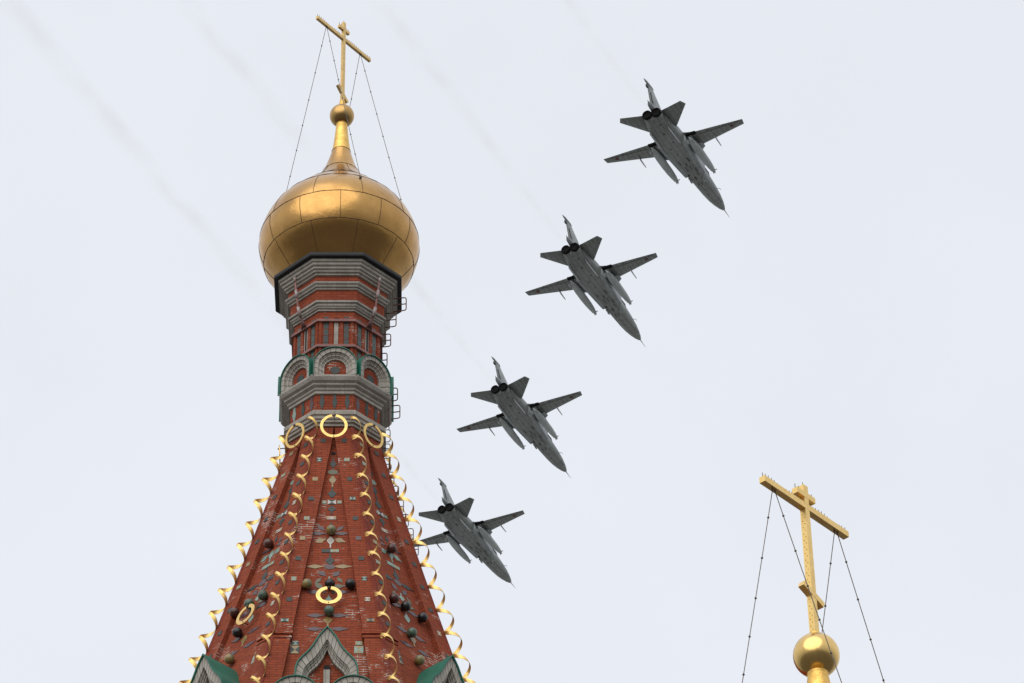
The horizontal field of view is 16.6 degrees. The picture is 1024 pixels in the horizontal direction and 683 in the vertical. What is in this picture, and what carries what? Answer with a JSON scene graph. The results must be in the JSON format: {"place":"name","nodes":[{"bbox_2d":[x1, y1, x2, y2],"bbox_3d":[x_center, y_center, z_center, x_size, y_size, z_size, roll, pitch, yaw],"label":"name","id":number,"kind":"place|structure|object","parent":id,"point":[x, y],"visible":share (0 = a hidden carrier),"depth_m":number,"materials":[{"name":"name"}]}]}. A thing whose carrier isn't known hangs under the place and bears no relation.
{"place":"outdoors","nodes":[
{"label":"outdoors","id":0,"kind":"place"},
{"bbox_2d":[179,14,475,682],"bbox_3d":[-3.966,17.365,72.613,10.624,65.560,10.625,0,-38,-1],"label":"church tower","id":1,"kind":"structure","parent":0,"point":[331,585],"depth_m":82.08,"materials":[{"name":"red brick"}]},
{"bbox_2d":[414,478,524,584],"bbox_3d":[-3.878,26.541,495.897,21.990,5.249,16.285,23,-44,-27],"label":"military jet","id":2,"kind":"object","parent":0,"point":[474,539],"visible":1,"depth_m":493.02,"materials":[{"name":"metal"}]},
{"bbox_2d":[0,0,1023,682],"label":"sky","id":3,"kind":"structure","parent":0,"point":[852,330],"materials":[{"name":"white"}]},
{"bbox_2d":[457,356,581,477],"bbox_3d":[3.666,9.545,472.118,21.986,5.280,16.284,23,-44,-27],"label":"military jet","id":4,"kind":"object","parent":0,"point":[529,423],"visible":1,"depth_m":469.35,"materials":[{"name":"metal"}]},
{"bbox_2d":[525,215,657,345],"bbox_3d":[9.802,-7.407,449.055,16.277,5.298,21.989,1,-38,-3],"label":"military jet","id":5,"kind":"object","parent":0,"point":[602,287],"visible":1,"depth_m":445.16,"materials":[{"name":"metal"}]},
{"bbox_2d":[604,79,743,217],"bbox_3d":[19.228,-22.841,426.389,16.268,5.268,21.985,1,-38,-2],"label":"military jet","id":6,"kind":"object","parent":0,"point":[684,154],"visible":1,"depth_m":422.59,"materials":[{"name":"metal"}]},
{"bbox_2d":[742,472,884,682],"bbox_3d":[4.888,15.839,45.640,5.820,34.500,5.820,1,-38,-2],"label":"cross","id":7,"kind":"structure","parent":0,"point":[816,655],"depth_m":54.84,"materials":[{"name":"gold metal"}]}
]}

